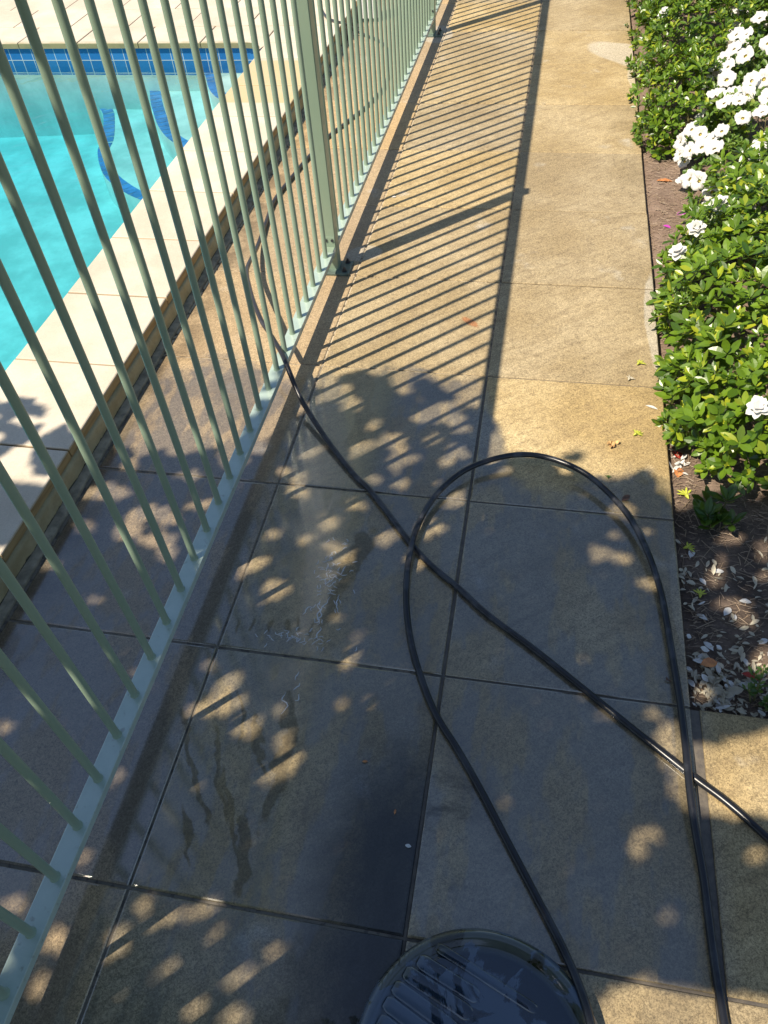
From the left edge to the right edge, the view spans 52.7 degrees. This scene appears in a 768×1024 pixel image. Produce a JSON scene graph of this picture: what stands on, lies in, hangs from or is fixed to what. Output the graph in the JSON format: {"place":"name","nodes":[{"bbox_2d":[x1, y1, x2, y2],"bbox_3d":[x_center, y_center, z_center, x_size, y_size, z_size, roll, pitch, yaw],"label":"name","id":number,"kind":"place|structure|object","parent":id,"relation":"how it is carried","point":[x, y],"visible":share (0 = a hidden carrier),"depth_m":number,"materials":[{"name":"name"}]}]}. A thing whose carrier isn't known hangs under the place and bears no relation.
{"place":"outdoors","nodes":[
{"label":"outdoors","id":0,"kind":"place"},
{"bbox_2d":[0,48,261,370],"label":"swimming pool","id":1,"kind":"structure","parent":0,"point":[20,266],"depth_m":5.05,"materials":[{"name":"liquid"}]},
{"bbox_2d":[0,0,767,1023],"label":"path","id":2,"kind":"structure","parent":0,"point":[270,804],"depth_m":2.04,"materials":[{"name":"concrete"}]},
{"bbox_2d":[0,0,443,1023],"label":"metal fence","id":3,"kind":"object","parent":2,"relation":"on","point":[406,32],"visible":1,"depth_m":1.87,"materials":[{"name":"green metal"}]},
{"bbox_2d":[255,538,357,713],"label":"water trickles","id":4,"kind":"object","parent":2,"relation":"on","point":[314,618],"visible":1,"depth_m":2.07,"materials":[{"name":"clear"}]},
{"bbox_2d":[361,0,377,21],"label":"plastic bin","id":5,"kind":"object","parent":2,"relation":"on","point":[367,9],"visible":0.17,"depth_m":5.32,"materials":[{"name":"white plastic"}]},
{"bbox_2d":[0,0,767,1023],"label":"path grout","id":6,"kind":"object","parent":2,"relation":"on","point":[702,794],"visible":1,"depth_m":1.85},
{"bbox_2d":[359,928,597,1023],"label":"bin lid","id":7,"kind":"object","parent":2,"relation":"on","point":[471,976],"visible":0.98,"depth_m":1.47,"materials":[{"name":"plastic"}]},
{"bbox_2d":[245,11,767,1023],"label":"garden hose","id":8,"kind":"object","parent":2,"relation":"on","point":[685,769],"visible":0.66,"depth_m":1.86,"materials":[{"name":"black rubber"}]},
{"bbox_2d":[607,440,619,447],"bbox_3d":[0.722,-0.219,2.449,0.043,0.016,0.036,-22,50,-15],"label":"dried flower","id":9,"kind":"object","parent":2,"relation":"on","point":[611,443],"visible":1,"depth_m":2.45,"materials":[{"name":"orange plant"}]},
{"bbox_2d":[622,495,629,500],"bbox_3d":[0.715,-0.042,2.292,0.023,0.010,0.020,5,49,9],"label":"fallen leaf","id":10,"kind":"object","parent":2,"relation":"on","point":[625,497],"visible":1,"depth_m":2.29,"materials":[{"name":"brown plant"}]},
{"bbox_2d":[633,430,642,435],"bbox_3d":[0.813,-0.255,2.475,0.034,0.009,0.032,5,49,9],"label":"fallen calyx","id":11,"kind":"object","parent":2,"relation":"on","point":[636,432],"visible":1,"depth_m":2.47,"materials":[{"name":"yellow plant"}]},
{"bbox_2d":[629,0,767,718],"bbox_3d":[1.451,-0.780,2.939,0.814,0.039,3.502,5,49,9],"label":"mulch","id":12,"kind":"object","parent":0,"point":[716,630],"visible":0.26,"depth_m":2.19,"materials":[{"name":"wood"}]},
{"bbox_2d":[657,134,675,160],"bbox_3d":[1.371,-1.770,3.768,0.098,0.129,0.119,5,49,9],"label":"seedling","id":13,"kind":"object","parent":12,"relation":"on","point":[665,145],"visible":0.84,"depth_m":3.74,"materials":[{"name":"green plant"}]},
{"bbox_2d":[673,451,681,458],"bbox_3d":[0.928,-0.181,2.450,0.030,0.006,0.035,5,49,9],"label":"fallen leaf","id":14,"kind":"object","parent":12,"relation":"on","point":[680,454],"visible":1,"depth_m":2.45,"materials":[{"name":"red plant"}]},
{"bbox_2d":[674,468,683,476],"bbox_3d":[0.910,-0.124,2.397,0.037,0.007,0.035,-23,51,-16],"label":"fallen leaf","id":15,"kind":"object","parent":12,"relation":"on","point":[680,473],"visible":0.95,"depth_m":2.39,"materials":[{"name":"orange plant"}]},
{"bbox_2d":[677,459,689,467],"bbox_3d":[0.925,-0.150,2.413,0.055,0.014,0.024,-17,49,-11],"label":"wilted bloom","id":16,"kind":"object","parent":12,"relation":"on","point":[681,463],"visible":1,"depth_m":2.41,"materials":[{"name":"white plant"}]},
{"bbox_2d":[677,487,690,498],"bbox_3d":[0.905,-0.063,2.333,0.046,0.013,0.043,29,56,27],"label":"fallen calyx","id":17,"kind":"object","parent":12,"relation":"on","point":[685,493],"visible":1,"depth_m":2.33,"materials":[{"name":"yellow plant"}]},
{"bbox_2d":[683,542,693,551],"bbox_3d":[0.868,0.097,2.195,0.036,0.010,0.032,21,53,21],"label":"fallen calyx","id":18,"kind":"object","parent":12,"relation":"on","point":[688,546],"visible":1,"depth_m":2.19,"materials":[{"name":"green plant"}]},
{"bbox_2d":[688,550,694,557],"bbox_3d":[0.866,0.117,2.183,0.019,0.008,0.038,5,49,9],"label":"fallen petal","id":19,"kind":"object","parent":12,"relation":"on","point":[690,554],"visible":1,"depth_m":2.18,"materials":[{"name":"white plant"}]},
{"bbox_2d":[624,0,767,159],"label":"gardenia bush","id":20,"kind":"object","parent":12,"relation":"on","point":[662,11],"visible":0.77,"depth_m":3.77,"materials":[{"name":"green plant"}]},
{"bbox_2d":[694,589,706,597],"bbox_3d":[0.853,0.213,2.086,0.031,0.009,0.031,-18,49,-11],"label":"fallen calyx","id":21,"kind":"object","parent":12,"relation":"on","point":[700,593],"visible":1,"depth_m":2.09,"materials":[{"name":"green plant"}]},
{"bbox_2d":[646,127,767,494],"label":"gardenia bush","id":22,"kind":"object","parent":12,"relation":"on","point":[709,244],"visible":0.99,"depth_m":2.44,"materials":[{"name":"green plant"}]},
{"bbox_2d":[703,641,713,650],"bbox_3d":[0.832,0.343,1.988,0.022,0.007,0.028,5,49,9],"label":"fallen petal","id":23,"kind":"object","parent":12,"relation":"on","point":[708,644],"visible":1,"depth_m":1.99,"materials":[{"name":"white plant"}]},
{"bbox_2d":[692,483,746,530],"bbox_3d":[0.952,0.002,2.213,0.148,0.130,0.170,5,49,9],"label":"seedling","id":24,"kind":"object","parent":12,"relation":"on","point":[708,514],"visible":1,"depth_m":2.20,"materials":[{"name":"green plant"}]},
{"bbox_2d":[673,0,767,215],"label":"petunia plant","id":25,"kind":"object","parent":12,"relation":"on","point":[744,93],"visible":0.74,"depth_m":3.44,"materials":[{"name":"white plant"}]},
{"bbox_2d":[675,537,767,717],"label":"petal litter","id":26,"kind":"object","parent":12,"relation":"on","point":[708,671],"visible":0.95,"depth_m":1.95,"materials":[{"name":"white plant"}]},
{"bbox_2d":[700,657,717,666],"bbox_3d":[0.810,0.376,1.932,0.034,0.006,0.032,26,55,25],"label":"fallen leaf","id":27,"kind":"object","parent":26,"relation":"on","point":[708,662],"visible":1,"depth_m":1.93,"materials":[{"name":"orange plant"}]},
{"bbox_2d":[742,672,761,679],"bbox_3d":[0.905,0.404,1.905,0.049,0.005,0.020,5,49,9],"label":"fallen leaf","id":28,"kind":"object","parent":26,"relation":"on","point":[747,674],"visible":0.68,"depth_m":1.91,"materials":[{"name":"red plant"}]},
{"bbox_2d":[707,674,743,706],"bbox_3d":[0.819,0.442,1.902,0.085,0.032,0.083,-37,55,-25],"label":"wilted bloom","id":29,"kind":"object","parent":12,"relation":"on","point":[714,681],"visible":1,"depth_m":1.90,"materials":[{"name":"beige plant"}]},
{"bbox_2d":[724,607,731,615],"bbox_3d":[0.906,0.262,2.045,0.023,0.008,0.033,5,49,9],"label":"fallen petal","id":30,"kind":"object","parent":12,"relation":"on","point":[727,610],"visible":1,"depth_m":2.04,"materials":[{"name":"white plant"}]},
{"bbox_2d":[740,599,751,602],"bbox_3d":[0.962,0.238,2.064,0.034,0.007,0.016,5,49,9],"label":"fallen petal","id":31,"kind":"object","parent":12,"relation":"on","point":[745,600],"visible":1,"depth_m":2.06,"materials":[{"name":"white plant"}]},
{"bbox_2d":[742,664,767,710],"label":"seedling","id":32,"kind":"object","parent":12,"relation":"on","point":[753,690],"visible":0.98,"depth_m":1.85,"materials":[{"name":"green plant"}]},
{"bbox_2d":[759,638,767,643],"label":"fallen petal","id":33,"kind":"object","parent":12,"relation":"on","point":[765,640],"visible":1,"depth_m":1.98,"materials":[{"name":"white plant"}]},
{"label":"ground","id":34,"kind":"structure","parent":0,"visible":0},
{"bbox_2d":[0,34,342,628],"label":"retaining wall","id":35,"kind":"structure","parent":34,"relation":"on","point":[22,562],"depth_m":2.67,"materials":[{"name":"brown concrete"}]},
{"bbox_2d":[0,0,356,561],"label":"pool coping","id":36,"kind":"object","parent":35,"relation":"on","point":[25,469],"visible":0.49,"depth_m":3.21,"materials":[{"name":"beige concrete"}]},
{"bbox_2d":[340,6,358,44],"bbox_3d":[-2.888,-4.300,6.397,5.745,0.134,3.125,5,49,9],"label":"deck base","id":37,"kind":"object","parent":34,"relation":"on","point":[352,25],"depth_m":5.34,"materials":[{"name":"beige concrete"}]}
]}

